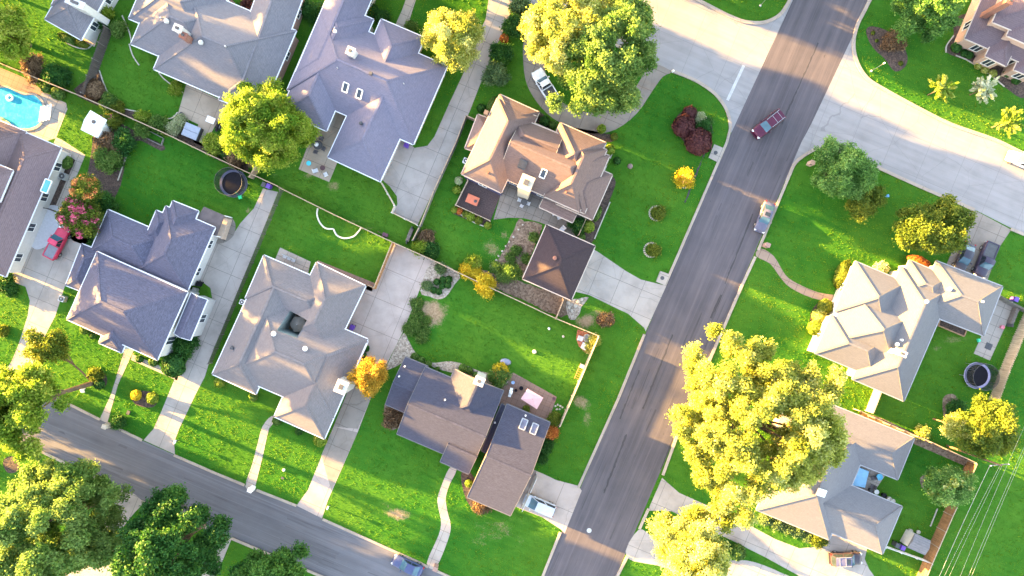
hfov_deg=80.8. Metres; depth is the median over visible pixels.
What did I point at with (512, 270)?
shrub
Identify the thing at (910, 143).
street
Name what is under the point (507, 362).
upturned paddling pool
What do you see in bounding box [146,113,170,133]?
shrub
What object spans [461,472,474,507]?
mulch bed
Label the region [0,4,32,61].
tree
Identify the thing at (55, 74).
shrub
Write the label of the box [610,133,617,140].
shrub
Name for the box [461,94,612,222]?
house
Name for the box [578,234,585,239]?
shrub
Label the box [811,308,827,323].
shrub
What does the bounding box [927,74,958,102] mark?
tree
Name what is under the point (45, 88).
shrub
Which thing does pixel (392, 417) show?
shrub
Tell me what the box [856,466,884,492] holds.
patio
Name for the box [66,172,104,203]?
tree
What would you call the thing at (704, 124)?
shrub
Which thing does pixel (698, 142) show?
shrub
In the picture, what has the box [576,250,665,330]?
driveway
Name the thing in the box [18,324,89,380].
tree
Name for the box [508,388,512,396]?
barbecue grill
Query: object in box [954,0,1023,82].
house
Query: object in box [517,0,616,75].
tree
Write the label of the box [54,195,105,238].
tree
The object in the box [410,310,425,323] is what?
shrub
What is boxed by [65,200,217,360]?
house
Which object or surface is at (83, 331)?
shrub
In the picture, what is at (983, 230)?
driveway
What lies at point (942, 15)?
tree
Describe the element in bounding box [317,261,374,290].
patio
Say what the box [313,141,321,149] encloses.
garden table
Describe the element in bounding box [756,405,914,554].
house
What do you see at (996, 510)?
power line
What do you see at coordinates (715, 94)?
kerb
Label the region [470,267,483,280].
shrub
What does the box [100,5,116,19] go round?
shrub
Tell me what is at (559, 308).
fence
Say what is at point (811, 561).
driveway
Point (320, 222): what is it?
edging
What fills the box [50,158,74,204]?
mulch bed
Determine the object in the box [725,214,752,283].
road patch
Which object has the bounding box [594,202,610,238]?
edging
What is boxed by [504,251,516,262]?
shrub
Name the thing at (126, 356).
path
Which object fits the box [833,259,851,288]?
hedge
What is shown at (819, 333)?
window
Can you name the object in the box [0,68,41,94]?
patio
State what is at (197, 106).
patio
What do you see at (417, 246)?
shrub
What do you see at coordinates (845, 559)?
parked car
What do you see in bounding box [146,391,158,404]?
shrub
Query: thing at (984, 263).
pickup truck
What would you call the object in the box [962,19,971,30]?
window
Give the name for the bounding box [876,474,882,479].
tub
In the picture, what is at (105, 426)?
mailbox
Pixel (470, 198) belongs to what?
rug
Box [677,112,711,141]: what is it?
mulch bed
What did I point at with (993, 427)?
tree
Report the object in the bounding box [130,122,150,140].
shrub
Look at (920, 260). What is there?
hedge
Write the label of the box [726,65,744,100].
stop line
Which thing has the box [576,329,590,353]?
patio
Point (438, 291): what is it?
shrub
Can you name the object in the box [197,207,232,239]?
patio cover
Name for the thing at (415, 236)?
fence
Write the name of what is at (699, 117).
shrub
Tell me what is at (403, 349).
gravel bed
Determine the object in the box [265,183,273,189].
wheelie bin
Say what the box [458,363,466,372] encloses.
shrub
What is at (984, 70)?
shrub
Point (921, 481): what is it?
mulch bed
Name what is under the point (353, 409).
driveway
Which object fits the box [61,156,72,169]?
shrub
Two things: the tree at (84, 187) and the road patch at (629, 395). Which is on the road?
the road patch at (629, 395)
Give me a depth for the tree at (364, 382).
84.66 m
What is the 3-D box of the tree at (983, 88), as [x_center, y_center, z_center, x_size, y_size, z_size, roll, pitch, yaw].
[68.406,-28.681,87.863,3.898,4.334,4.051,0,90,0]
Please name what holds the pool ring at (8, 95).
on the swimming pool at (26, 111)
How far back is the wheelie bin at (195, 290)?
88.97 m
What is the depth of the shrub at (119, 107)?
89.28 m
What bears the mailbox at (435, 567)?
on the path at (436, 553)
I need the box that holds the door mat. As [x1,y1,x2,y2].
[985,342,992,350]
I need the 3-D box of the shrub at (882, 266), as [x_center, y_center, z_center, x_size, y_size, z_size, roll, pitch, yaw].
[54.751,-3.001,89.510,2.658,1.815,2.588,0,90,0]
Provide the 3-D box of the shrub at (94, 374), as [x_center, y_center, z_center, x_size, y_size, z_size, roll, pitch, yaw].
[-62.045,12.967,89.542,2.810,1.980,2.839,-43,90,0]
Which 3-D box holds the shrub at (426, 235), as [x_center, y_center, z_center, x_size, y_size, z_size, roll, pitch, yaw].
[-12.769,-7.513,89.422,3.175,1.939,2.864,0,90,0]
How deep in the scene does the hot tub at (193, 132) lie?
89.08 m
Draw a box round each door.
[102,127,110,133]
[522,491,528,511]
[530,473,536,492]
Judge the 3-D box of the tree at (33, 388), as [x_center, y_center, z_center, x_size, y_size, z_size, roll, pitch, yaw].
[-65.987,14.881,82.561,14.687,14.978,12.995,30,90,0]
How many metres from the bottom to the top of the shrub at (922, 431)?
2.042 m
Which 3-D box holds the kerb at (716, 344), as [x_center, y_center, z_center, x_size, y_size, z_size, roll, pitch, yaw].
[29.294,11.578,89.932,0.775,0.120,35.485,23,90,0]
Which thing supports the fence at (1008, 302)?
on the lawn at (464, 522)
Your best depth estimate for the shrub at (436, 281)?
89.48 m
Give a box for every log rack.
[406,226,413,243]
[1006,307,1020,326]
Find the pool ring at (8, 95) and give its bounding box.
[6,94,13,100]
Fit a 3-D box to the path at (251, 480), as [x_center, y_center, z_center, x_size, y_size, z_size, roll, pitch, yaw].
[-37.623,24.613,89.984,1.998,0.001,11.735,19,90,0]
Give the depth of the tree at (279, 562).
82.06 m
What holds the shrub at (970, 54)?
on the mulch bed at (1017, 90)
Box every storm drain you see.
[656,271,669,285]
[709,144,723,162]
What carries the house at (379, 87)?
on the lawn at (464, 522)
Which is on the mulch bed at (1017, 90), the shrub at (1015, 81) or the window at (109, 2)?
the shrub at (1015, 81)
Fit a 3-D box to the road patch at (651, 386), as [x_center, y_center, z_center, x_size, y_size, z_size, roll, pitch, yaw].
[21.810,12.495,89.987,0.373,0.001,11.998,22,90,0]
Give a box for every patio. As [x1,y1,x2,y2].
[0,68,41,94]
[27,92,66,140]
[32,205,59,248]
[178,84,226,145]
[216,215,235,243]
[276,248,310,272]
[299,113,345,181]
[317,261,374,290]
[457,180,499,219]
[494,183,586,235]
[498,373,556,419]
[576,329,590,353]
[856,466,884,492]
[974,299,1011,359]
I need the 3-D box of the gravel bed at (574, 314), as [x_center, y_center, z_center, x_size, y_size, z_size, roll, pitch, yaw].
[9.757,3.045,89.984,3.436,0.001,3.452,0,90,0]
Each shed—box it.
[81,110,111,137]
[900,529,930,554]
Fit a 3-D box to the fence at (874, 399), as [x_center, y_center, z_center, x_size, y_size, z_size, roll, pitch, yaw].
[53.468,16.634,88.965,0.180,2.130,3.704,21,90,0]
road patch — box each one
[604,434,626,492]
[619,370,639,418]
[642,334,672,408]
[660,399,688,468]
[684,154,704,202]
[710,295,721,317]
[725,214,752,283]
[782,42,818,123]
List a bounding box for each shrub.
[0,273,19,299]
[0,322,9,337]
[19,51,46,85]
[38,60,73,87]
[40,82,51,93]
[50,86,65,100]
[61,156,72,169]
[79,327,88,334]
[81,78,104,100]
[86,236,93,245]
[86,366,106,381]
[88,332,96,339]
[89,131,121,157]
[91,145,127,174]
[92,190,121,217]
[93,379,104,390]
[96,13,109,31]
[98,90,119,112]
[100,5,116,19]
[100,111,126,131]
[108,17,128,39]
[109,99,126,115]
[109,412,127,430]
[110,125,138,159]
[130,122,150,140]
[130,389,141,400]
[132,109,152,124]
[135,355,143,362]
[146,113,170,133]
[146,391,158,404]
[148,358,157,366]
[160,126,170,136]
[160,352,185,377]
[163,118,183,136]
[166,79,183,96]
[171,337,200,359]
[172,113,188,128]
[200,132,227,156]
[213,378,224,387]
[218,146,226,161]
[224,150,247,169]
[238,0,253,9]
[248,393,257,401]
[272,417,281,425]
[295,428,302,435]
[301,0,321,26]
[313,436,327,446]
[367,1,379,18]
[375,8,391,23]
[381,406,401,429]
[401,321,414,337]
[404,18,418,31]
[404,316,422,334]
[408,237,426,258]
[408,296,424,311]
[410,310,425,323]
[410,352,418,360]
[415,332,429,344]
[416,228,436,242]
[417,356,424,363]
[419,278,434,291]
[419,325,431,336]
[421,240,439,261]
[421,313,433,325]
[424,360,431,367]
[430,286,436,293]
[433,278,439,285]
[434,261,446,275]
[435,288,441,294]
[439,276,445,282]
[439,283,444,288]
[445,275,452,282]
[445,282,451,288]
[451,206,457,212]
[452,185,460,193]
[454,176,462,185]
[456,207,462,214]
[457,262,473,279]
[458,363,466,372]
[462,210,469,217]
[462,253,482,269]
[465,479,472,487]
[466,212,474,221]
[466,366,472,374]
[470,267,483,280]
[471,271,496,301]
[471,501,491,516]
[474,216,482,224]
[477,103,485,112]
[481,60,511,86]
[484,221,491,229]
[486,365,512,388]
[488,39,513,66]
[489,259,501,273]
[492,361,508,371]
[495,270,509,284]
[499,12,522,41]
[499,33,508,43]
[500,259,522,282]
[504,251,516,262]
[507,0,531,16]
[509,245,522,256]
[520,252,531,266]
[522,405,529,411]
[527,229,539,244]
[536,451,548,466]
[539,115,549,126]
[541,437,554,456]
[545,409,561,427]
[546,425,559,440]
[548,120,557,129]
[566,217,586,236]
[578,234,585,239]
[582,342,594,353]
[584,220,594,232]
[586,332,601,347]
[596,311,614,328]
[597,124,605,133]
[605,144,614,154]
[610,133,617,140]
[613,157,620,164]
[644,240,661,257]
[650,204,666,222]
[671,114,695,138]
[672,166,695,188]
[681,105,696,118]
[684,127,712,156]
[694,111,706,124]
[695,116,714,134]
[721,536,735,555]
[730,543,745,561]
[756,513,772,526]
[770,518,784,532]
[779,522,795,534]
[792,527,804,538]
[801,531,812,543]
[807,320,821,335]
[810,534,829,550]
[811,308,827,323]
[817,298,832,313]
[872,260,889,272]
[878,28,907,52]
[913,423,931,441]
[944,397,967,415]
[950,42,961,52]
[960,49,968,56]
[965,51,973,58]
[974,64,981,69]
[980,67,989,73]
[988,69,996,77]
[1011,78,1020,84]
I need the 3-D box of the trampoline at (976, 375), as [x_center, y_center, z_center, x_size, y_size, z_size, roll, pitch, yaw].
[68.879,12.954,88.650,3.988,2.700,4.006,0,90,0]
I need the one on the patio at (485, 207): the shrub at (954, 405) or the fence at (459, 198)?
the fence at (459, 198)
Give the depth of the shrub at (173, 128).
89.10 m
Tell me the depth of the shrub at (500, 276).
89.21 m
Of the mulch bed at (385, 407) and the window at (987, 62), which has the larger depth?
the mulch bed at (385, 407)
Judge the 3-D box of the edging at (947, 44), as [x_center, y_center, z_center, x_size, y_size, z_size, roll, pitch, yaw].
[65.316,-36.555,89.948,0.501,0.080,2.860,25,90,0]
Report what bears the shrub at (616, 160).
on the lawn at (464, 522)
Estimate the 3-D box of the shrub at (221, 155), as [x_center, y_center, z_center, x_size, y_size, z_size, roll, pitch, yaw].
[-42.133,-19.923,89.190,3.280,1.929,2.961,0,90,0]
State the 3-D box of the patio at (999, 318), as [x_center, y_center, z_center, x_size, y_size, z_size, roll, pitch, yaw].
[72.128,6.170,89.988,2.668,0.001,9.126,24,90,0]
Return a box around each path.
[53,137,84,206]
[83,35,98,46]
[100,349,133,422]
[131,354,177,378]
[245,416,273,488]
[396,0,415,26]
[427,467,455,568]
[756,249,833,300]
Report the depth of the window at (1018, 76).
88.48 m
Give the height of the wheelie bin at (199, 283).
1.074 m
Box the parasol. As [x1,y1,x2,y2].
[290,317,304,331]
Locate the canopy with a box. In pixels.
[521,387,542,408]
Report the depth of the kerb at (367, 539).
89.87 m
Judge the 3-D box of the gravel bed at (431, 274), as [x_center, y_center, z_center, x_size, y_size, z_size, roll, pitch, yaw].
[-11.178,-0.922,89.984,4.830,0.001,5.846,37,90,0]
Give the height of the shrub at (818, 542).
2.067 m
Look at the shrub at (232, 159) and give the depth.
88.55 m
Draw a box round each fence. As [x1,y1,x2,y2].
[0,63,282,188]
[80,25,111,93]
[207,189,283,363]
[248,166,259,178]
[279,187,392,242]
[372,243,393,288]
[380,182,418,226]
[393,242,598,335]
[412,227,420,240]
[419,115,466,226]
[455,179,489,220]
[555,299,563,317]
[559,336,598,426]
[853,408,976,463]
[865,390,881,413]
[886,546,928,562]
[917,460,977,575]
[989,313,1023,400]
[999,295,1023,311]
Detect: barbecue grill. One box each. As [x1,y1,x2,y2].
[215,120,221,131]
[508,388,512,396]
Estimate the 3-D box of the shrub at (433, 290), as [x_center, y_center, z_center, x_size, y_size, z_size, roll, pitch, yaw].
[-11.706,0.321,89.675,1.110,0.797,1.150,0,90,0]
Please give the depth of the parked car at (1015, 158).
89.14 m
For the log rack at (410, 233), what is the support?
on the lawn at (464, 522)
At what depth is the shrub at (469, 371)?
89.43 m
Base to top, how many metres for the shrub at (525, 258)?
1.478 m
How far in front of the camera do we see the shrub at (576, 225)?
88.80 m
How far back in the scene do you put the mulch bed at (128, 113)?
89.99 m
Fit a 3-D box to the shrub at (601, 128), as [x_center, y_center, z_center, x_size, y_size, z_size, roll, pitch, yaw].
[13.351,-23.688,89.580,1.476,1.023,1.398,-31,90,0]
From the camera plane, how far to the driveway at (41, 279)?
89.99 m
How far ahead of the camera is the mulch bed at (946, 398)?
89.99 m
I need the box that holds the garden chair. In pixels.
[868,483,876,489]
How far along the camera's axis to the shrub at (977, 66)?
89.49 m
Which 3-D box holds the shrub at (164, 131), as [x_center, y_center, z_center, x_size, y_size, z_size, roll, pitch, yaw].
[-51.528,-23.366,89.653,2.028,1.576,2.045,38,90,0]
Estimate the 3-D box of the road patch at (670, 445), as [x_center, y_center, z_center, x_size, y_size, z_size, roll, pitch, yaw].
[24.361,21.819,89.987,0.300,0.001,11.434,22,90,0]
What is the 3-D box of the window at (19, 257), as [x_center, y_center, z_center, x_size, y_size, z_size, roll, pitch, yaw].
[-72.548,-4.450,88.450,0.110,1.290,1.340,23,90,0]
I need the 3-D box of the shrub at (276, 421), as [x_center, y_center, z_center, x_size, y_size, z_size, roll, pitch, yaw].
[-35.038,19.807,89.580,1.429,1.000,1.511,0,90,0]
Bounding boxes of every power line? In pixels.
[940,466,989,573]
[960,428,1023,575]
[970,448,1023,571]
[973,456,1022,571]
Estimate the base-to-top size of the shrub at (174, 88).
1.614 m
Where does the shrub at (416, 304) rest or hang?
on the lawn at (464, 522)
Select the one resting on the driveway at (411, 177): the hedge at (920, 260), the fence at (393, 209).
the fence at (393, 209)
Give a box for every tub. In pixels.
[181,122,203,141]
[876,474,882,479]
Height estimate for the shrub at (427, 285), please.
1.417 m
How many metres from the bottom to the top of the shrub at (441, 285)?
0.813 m
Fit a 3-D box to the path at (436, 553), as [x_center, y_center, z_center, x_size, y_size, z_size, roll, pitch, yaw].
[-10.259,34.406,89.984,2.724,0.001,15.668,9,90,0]
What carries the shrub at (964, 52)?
on the mulch bed at (1017, 90)
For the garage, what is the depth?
86.52 m
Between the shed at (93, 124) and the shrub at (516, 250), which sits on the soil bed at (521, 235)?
the shrub at (516, 250)
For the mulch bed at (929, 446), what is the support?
on the lawn at (464, 522)
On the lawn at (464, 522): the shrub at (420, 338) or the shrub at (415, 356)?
the shrub at (420, 338)
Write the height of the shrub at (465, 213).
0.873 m
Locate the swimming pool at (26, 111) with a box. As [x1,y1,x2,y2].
[0,86,51,130]
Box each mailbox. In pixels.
[101,422,110,429]
[247,485,255,492]
[432,563,438,571]
[762,242,770,247]
[806,160,815,166]
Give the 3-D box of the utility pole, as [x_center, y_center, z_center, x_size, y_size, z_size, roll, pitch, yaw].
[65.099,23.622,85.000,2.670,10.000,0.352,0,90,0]
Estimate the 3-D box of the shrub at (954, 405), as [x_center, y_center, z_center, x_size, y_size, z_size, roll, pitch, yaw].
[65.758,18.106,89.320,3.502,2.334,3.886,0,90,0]
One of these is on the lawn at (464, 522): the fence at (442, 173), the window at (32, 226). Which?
the fence at (442, 173)
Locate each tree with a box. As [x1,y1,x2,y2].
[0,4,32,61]
[0,361,93,465]
[0,448,134,575]
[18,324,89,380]
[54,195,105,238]
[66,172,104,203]
[107,482,233,575]
[217,76,321,176]
[228,539,311,575]
[346,354,389,399]
[418,6,485,72]
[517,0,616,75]
[545,0,660,118]
[645,500,732,575]
[664,322,852,539]
[809,134,881,202]
[843,183,887,223]
[890,0,968,45]
[892,193,977,257]
[921,464,978,508]
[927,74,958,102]
[933,410,976,441]
[948,388,1022,460]
[969,75,999,103]
[991,106,1023,137]
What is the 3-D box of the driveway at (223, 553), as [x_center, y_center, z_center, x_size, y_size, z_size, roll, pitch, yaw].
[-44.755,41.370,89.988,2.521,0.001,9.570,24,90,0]
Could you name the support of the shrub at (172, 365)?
on the mulch bed at (208, 293)
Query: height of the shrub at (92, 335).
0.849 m
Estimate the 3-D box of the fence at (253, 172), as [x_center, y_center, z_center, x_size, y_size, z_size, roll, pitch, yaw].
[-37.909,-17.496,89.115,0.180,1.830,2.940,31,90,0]
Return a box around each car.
[391,553,424,575]
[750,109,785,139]
[753,200,775,233]
[828,550,861,566]
[951,241,975,270]
[1005,150,1023,167]
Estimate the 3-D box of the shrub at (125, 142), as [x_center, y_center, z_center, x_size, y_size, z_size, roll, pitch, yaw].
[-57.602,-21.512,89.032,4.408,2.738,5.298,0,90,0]
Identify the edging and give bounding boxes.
[67,43,92,48]
[99,70,136,111]
[129,44,138,64]
[316,208,332,229]
[333,228,360,238]
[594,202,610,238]
[945,35,953,52]
[956,55,1004,86]
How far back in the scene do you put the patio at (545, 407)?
89.99 m
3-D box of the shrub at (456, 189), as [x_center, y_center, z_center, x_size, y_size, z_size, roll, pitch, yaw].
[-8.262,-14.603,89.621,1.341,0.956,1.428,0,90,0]
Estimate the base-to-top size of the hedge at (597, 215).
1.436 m
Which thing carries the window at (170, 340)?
in the house at (130, 281)
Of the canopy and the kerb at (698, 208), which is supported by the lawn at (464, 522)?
the kerb at (698, 208)
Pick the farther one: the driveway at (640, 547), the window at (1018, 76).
the driveway at (640, 547)
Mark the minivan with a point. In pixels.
(541, 506)
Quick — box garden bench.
[282,254,295,262]
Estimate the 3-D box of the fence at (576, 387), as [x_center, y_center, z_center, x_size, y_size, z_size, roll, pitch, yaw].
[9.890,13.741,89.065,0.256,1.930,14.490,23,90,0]
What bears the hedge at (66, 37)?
on the lawn at (464, 522)
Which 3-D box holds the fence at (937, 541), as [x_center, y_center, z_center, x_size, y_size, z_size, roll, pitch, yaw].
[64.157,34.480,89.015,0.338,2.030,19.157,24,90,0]
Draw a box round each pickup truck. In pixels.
[42,226,71,260]
[531,67,558,104]
[971,241,999,278]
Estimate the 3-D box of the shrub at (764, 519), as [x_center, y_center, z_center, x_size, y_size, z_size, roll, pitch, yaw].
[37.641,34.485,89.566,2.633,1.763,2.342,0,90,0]
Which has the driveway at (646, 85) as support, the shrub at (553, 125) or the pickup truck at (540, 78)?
the pickup truck at (540, 78)
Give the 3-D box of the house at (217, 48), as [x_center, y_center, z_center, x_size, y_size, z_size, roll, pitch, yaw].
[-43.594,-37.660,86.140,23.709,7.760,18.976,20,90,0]
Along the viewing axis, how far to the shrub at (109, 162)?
88.10 m
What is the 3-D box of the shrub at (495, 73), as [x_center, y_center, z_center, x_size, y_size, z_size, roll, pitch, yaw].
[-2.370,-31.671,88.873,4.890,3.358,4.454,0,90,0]
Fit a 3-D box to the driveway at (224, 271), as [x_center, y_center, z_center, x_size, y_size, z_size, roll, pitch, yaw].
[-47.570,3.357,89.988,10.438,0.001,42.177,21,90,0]
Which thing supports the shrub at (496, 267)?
on the soil bed at (521, 235)
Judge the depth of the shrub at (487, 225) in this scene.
89.42 m
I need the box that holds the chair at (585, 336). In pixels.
[583,334,588,341]
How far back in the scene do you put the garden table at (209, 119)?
89.28 m
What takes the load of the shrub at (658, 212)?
on the lawn at (464, 522)
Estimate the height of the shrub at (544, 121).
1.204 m
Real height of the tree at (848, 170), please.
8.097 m
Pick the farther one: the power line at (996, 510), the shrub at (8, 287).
the shrub at (8, 287)
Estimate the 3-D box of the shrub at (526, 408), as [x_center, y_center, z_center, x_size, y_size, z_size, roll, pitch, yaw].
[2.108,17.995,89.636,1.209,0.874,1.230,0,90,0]
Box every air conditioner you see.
[58,172,69,180]
[58,295,67,301]
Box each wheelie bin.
[191,287,199,292]
[195,281,203,286]
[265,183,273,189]
[892,540,900,548]
[898,542,905,550]
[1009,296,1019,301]
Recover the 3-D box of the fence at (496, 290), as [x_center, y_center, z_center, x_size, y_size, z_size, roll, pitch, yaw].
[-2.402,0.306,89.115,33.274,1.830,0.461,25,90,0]
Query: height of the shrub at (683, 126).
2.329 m
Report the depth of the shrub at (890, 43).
88.97 m
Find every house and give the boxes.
[0,120,70,276]
[44,0,117,43]
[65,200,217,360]
[128,0,303,102]
[212,255,368,438]
[287,0,447,181]
[385,356,549,515]
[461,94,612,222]
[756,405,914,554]
[807,259,1002,401]
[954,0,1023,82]
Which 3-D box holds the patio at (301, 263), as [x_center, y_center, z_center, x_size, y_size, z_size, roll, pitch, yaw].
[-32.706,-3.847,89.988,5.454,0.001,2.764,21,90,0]
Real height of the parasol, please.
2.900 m
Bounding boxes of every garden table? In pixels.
[205,116,215,123]
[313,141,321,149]
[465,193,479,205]
[521,199,526,204]
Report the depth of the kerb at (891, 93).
89.87 m
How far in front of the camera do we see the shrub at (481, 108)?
89.31 m
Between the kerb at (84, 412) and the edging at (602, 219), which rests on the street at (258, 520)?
the kerb at (84, 412)
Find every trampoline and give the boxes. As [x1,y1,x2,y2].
[214,167,247,197]
[959,362,999,390]
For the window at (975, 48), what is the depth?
88.39 m
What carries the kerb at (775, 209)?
on the lawn at (464, 522)
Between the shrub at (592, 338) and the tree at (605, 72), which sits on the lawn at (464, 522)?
the tree at (605, 72)
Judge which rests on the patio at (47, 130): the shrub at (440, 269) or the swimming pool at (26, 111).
the swimming pool at (26, 111)
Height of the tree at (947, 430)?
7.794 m
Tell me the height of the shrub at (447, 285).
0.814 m
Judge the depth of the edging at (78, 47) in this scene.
89.91 m
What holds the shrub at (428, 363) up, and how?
on the gravel bed at (403, 349)
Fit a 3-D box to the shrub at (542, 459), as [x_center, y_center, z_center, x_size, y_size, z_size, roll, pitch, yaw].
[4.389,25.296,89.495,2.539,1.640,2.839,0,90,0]
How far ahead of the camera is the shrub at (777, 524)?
89.22 m
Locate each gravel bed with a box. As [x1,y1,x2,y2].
[386,333,508,383]
[420,261,459,298]
[566,297,588,319]
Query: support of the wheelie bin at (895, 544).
on the lawn at (464, 522)
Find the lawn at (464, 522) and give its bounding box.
[0,0,1023,575]
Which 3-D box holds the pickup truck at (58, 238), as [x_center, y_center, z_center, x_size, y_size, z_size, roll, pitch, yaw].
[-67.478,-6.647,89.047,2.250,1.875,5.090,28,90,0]
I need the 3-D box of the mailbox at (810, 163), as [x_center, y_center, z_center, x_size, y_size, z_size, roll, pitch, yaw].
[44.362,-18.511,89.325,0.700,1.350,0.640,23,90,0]
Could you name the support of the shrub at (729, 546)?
on the lawn at (464, 522)
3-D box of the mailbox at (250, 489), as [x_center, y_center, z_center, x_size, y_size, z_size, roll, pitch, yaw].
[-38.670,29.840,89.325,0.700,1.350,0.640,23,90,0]
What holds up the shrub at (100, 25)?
on the lawn at (464, 522)
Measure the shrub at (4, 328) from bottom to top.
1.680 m
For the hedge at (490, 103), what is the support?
on the lawn at (464, 522)
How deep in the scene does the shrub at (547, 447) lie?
89.07 m
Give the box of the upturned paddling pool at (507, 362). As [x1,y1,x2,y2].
[500,358,510,364]
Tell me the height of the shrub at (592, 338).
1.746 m
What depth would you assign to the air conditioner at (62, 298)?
89.20 m
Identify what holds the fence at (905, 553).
on the lawn at (464, 522)
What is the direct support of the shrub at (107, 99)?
on the mulch bed at (128, 113)
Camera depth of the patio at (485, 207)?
89.95 m
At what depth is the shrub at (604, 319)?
89.12 m
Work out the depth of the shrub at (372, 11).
89.15 m
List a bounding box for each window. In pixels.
[14,253,23,261]
[27,223,36,231]
[40,193,49,201]
[54,162,61,171]
[89,21,98,31]
[105,0,112,4]
[166,336,176,344]
[199,314,207,322]
[208,240,213,248]
[815,329,822,337]
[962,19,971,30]
[968,45,983,51]
[980,59,994,66]
[1011,73,1023,79]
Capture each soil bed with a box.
[481,269,567,316]
[497,219,541,276]
[923,464,970,561]
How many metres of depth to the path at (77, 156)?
89.98 m
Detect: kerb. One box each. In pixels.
[21,441,94,476]
[58,398,100,420]
[107,422,142,440]
[173,454,244,485]
[231,538,322,575]
[256,489,296,506]
[322,518,427,567]
[437,570,449,575]
[542,532,561,575]
[577,334,644,487]
[616,556,627,575]
[638,508,649,529]
[662,256,756,474]
[666,128,731,284]
[671,70,731,127]
[695,0,790,24]
[757,174,790,250]
[788,146,974,210]
[852,0,1023,153]
[1010,228,1023,235]
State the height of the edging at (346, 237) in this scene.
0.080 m
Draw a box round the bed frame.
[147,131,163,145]
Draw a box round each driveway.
[7,225,94,371]
[68,491,141,575]
[144,189,277,453]
[203,537,230,575]
[297,244,431,517]
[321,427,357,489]
[334,372,371,428]
[383,0,511,224]
[516,470,581,532]
[523,36,670,133]
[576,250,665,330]
[626,529,787,575]
[649,478,873,575]
[947,210,1010,279]
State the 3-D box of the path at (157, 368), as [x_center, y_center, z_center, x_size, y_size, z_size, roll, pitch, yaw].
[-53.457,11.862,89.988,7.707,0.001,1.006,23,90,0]
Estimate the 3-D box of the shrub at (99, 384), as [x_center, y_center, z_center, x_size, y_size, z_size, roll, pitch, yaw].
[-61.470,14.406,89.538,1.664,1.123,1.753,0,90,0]
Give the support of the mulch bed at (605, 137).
on the lawn at (464, 522)
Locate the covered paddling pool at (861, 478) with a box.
[853,468,868,487]
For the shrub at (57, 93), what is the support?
on the lawn at (464, 522)
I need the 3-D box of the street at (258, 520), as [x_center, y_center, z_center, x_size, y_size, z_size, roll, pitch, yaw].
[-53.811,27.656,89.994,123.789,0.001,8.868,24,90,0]
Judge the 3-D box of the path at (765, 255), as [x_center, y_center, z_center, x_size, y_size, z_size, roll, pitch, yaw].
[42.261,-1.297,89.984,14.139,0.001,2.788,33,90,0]
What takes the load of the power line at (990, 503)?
attached to the utility pole
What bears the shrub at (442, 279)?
on the gravel bed at (431, 274)
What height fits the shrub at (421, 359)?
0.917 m
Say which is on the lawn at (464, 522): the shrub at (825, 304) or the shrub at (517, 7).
the shrub at (517, 7)
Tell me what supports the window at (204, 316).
in the house at (130, 281)
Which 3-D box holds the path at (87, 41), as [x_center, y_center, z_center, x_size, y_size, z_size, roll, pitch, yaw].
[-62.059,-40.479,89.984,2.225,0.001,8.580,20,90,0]
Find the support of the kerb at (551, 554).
on the lawn at (464, 522)
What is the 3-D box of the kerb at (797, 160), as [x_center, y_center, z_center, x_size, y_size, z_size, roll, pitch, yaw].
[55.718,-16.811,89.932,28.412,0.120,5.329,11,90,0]
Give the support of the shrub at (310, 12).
on the lawn at (464, 522)
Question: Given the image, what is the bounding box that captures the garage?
[522,224,595,300]
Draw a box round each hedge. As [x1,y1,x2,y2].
[57,31,74,44]
[74,39,88,48]
[486,96,497,111]
[593,206,601,221]
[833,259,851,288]
[907,254,930,266]
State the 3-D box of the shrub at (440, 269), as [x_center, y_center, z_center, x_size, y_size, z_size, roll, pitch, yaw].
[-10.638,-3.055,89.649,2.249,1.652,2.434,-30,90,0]
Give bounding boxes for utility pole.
[946,445,1009,465]
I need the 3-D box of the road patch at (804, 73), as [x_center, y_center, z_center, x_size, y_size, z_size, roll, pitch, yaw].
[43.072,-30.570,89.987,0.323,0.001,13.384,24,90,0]
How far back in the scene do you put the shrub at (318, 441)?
88.94 m
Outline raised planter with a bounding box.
[937,320,966,336]
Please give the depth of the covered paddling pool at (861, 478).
89.50 m
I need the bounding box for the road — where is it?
[544,0,867,575]
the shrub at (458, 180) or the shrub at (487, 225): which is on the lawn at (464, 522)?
the shrub at (458, 180)
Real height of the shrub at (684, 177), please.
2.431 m
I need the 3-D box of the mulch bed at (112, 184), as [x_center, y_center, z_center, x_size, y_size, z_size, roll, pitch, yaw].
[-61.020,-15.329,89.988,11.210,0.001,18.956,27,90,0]
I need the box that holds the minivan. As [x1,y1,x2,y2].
[522,493,556,517]
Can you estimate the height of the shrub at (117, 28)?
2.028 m
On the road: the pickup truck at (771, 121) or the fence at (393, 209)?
the pickup truck at (771, 121)
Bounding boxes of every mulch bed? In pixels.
[3,456,19,472]
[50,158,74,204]
[70,114,164,243]
[74,71,248,170]
[133,391,156,407]
[159,289,211,359]
[384,405,403,429]
[453,206,490,225]
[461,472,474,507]
[536,110,614,141]
[585,177,615,242]
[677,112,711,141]
[810,304,817,335]
[859,412,974,465]
[866,26,907,70]
[920,475,926,487]
[942,394,957,418]
[945,14,1023,97]
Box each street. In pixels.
[10,400,442,575]
[530,0,792,131]
[786,39,1023,232]
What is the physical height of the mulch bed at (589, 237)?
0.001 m

